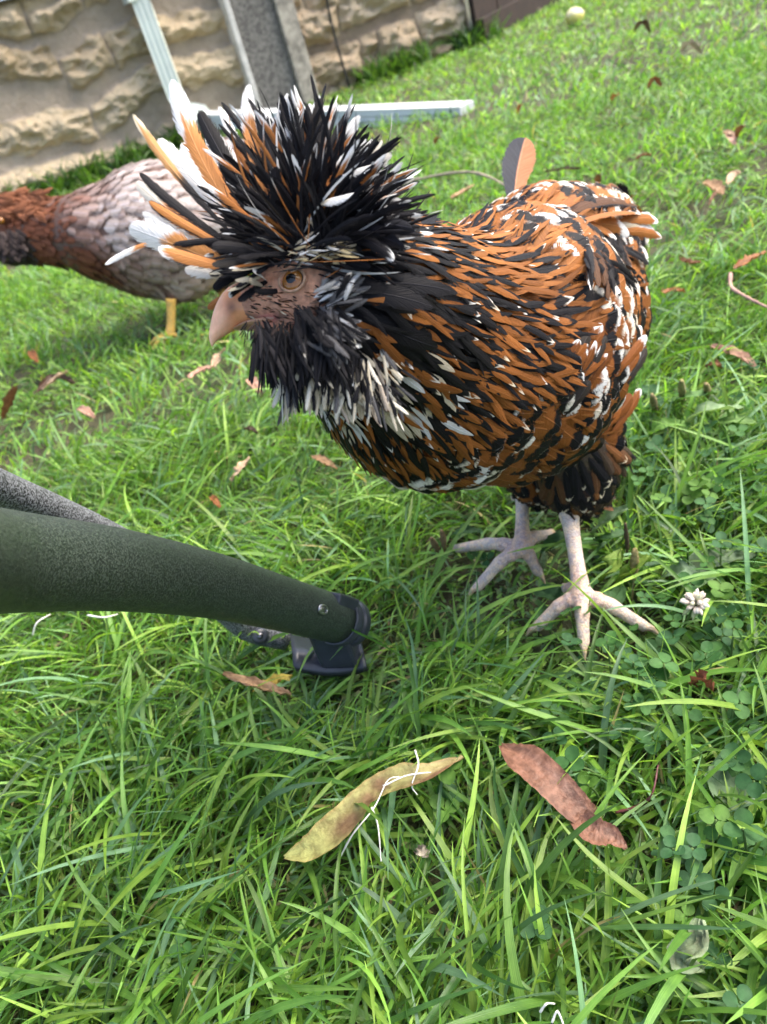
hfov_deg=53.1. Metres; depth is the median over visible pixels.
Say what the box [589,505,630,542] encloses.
broadleaf weed
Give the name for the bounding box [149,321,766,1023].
clover
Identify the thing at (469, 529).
broadleaf weed
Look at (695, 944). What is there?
dead leaf
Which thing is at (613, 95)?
dead leaf
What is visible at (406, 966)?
grass
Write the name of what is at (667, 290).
dead leaf
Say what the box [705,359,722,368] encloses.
dead leaf
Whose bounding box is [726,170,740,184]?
dead leaf
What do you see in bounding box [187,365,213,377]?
dead leaf
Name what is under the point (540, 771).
dead leaf
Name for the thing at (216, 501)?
dead leaf
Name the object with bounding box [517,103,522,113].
dead leaf
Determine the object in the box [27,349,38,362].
dead leaf
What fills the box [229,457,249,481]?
dead leaf
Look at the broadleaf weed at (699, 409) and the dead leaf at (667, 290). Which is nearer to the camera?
the broadleaf weed at (699, 409)
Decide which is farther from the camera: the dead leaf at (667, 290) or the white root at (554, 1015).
the dead leaf at (667, 290)
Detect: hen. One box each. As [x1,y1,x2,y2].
[0,137,258,349]
[105,74,661,660]
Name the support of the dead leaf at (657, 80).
on the grass at (406, 966)
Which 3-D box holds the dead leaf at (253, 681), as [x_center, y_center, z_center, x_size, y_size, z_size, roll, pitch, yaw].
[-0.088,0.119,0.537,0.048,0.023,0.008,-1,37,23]
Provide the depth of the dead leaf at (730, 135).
1.32 m
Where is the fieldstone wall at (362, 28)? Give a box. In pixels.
[293,0,471,98]
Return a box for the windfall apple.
[565,7,583,25]
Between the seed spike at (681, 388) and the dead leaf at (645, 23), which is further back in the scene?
the dead leaf at (645, 23)
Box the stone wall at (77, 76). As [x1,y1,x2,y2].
[0,0,244,192]
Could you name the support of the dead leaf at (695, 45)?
on the grass at (406, 966)
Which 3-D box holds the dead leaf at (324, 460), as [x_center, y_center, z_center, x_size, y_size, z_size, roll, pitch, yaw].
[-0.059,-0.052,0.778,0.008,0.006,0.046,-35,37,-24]
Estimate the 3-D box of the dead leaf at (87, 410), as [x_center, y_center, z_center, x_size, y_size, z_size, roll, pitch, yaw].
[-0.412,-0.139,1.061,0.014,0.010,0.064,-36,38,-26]
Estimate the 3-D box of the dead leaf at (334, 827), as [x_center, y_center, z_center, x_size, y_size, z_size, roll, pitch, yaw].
[-0.005,0.162,0.428,0.114,0.014,0.024,-29,35,-17]
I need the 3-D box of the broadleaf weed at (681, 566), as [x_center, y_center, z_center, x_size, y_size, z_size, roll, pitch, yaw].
[0.226,0.036,0.535,0.070,0.020,0.026,-22,34,-6]
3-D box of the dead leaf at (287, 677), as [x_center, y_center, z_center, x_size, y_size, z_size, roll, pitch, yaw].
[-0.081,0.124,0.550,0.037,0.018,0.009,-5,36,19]
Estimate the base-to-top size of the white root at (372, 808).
0.027 m
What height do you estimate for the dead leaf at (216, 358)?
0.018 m
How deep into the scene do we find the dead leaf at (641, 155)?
1.35 m
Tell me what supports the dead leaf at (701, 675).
on the grass at (406, 966)
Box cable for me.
[326,0,350,87]
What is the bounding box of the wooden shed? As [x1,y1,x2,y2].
[468,0,558,46]
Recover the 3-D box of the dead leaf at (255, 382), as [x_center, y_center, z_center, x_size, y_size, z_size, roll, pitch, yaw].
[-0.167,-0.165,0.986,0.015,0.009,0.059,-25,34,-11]
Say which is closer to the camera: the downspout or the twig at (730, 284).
the twig at (730, 284)
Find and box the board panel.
[217,0,318,108]
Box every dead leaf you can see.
[1,385,17,418]
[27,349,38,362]
[36,370,74,392]
[77,405,95,418]
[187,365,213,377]
[209,493,220,507]
[211,347,225,366]
[222,671,290,697]
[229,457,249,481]
[244,425,258,433]
[245,377,260,393]
[253,673,292,691]
[283,755,463,861]
[311,454,336,468]
[415,843,429,857]
[450,184,473,198]
[498,743,627,849]
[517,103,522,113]
[545,166,580,172]
[594,172,601,182]
[610,93,618,100]
[634,19,650,32]
[635,153,651,159]
[647,76,661,87]
[661,286,684,293]
[666,918,708,973]
[679,38,701,53]
[680,257,700,263]
[688,668,714,690]
[702,179,724,204]
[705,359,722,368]
[710,344,756,366]
[722,129,736,144]
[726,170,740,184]
[733,250,766,268]
[735,124,744,136]
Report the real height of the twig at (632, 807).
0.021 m
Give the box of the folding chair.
[0,468,370,675]
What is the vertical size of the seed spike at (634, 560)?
0.051 m
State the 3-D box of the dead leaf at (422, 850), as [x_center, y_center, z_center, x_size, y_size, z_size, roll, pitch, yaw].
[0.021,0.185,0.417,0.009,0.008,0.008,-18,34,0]
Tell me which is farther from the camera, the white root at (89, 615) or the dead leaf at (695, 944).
the white root at (89, 615)
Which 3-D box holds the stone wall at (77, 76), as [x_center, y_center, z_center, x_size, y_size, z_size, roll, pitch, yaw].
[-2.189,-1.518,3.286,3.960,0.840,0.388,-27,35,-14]
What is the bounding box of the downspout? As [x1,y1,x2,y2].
[122,0,473,131]
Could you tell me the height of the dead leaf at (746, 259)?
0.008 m
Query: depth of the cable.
3.74 m
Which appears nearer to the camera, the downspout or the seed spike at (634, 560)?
the seed spike at (634, 560)
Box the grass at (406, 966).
[0,0,766,1023]
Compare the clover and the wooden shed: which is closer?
the clover
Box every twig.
[404,170,503,185]
[615,765,658,813]
[728,272,766,308]
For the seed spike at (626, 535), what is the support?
on the grass at (406, 966)
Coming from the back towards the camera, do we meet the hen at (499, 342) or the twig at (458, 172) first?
the twig at (458, 172)
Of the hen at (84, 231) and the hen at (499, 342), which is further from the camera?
the hen at (84, 231)
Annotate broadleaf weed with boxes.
[449,523,480,538]
[532,530,565,600]
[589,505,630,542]
[595,547,652,603]
[647,389,757,436]
[656,547,756,579]
[672,765,746,864]
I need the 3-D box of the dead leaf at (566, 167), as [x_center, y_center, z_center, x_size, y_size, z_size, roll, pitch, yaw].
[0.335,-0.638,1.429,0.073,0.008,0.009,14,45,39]
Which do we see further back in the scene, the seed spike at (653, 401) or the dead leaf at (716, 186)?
the dead leaf at (716, 186)
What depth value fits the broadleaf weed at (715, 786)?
0.41 m
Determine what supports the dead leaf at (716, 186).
on the grass at (406, 966)
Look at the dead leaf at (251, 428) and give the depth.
0.88 m
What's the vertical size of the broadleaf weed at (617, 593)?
0.030 m
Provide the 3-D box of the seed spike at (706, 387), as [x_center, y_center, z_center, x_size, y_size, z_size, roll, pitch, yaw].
[0.294,-0.106,0.695,0.007,0.062,0.071,1,38,26]
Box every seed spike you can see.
[429,537,439,552]
[440,529,446,563]
[540,551,547,572]
[623,522,628,563]
[629,548,638,600]
[649,393,658,412]
[678,379,685,412]
[703,382,710,400]
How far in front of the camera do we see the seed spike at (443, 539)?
0.62 m
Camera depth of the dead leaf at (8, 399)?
1.12 m
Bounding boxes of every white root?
[32,614,50,634]
[87,614,117,617]
[341,750,430,861]
[539,1002,563,1023]
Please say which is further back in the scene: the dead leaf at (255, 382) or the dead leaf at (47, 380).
the dead leaf at (47, 380)
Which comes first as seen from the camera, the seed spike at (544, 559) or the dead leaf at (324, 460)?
the seed spike at (544, 559)
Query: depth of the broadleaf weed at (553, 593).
0.57 m
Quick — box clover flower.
[679,588,709,638]
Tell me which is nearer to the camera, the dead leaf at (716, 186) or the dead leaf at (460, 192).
the dead leaf at (716, 186)
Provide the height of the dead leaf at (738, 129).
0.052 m
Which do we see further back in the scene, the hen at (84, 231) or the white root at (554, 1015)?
the hen at (84, 231)
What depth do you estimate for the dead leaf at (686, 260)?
0.94 m

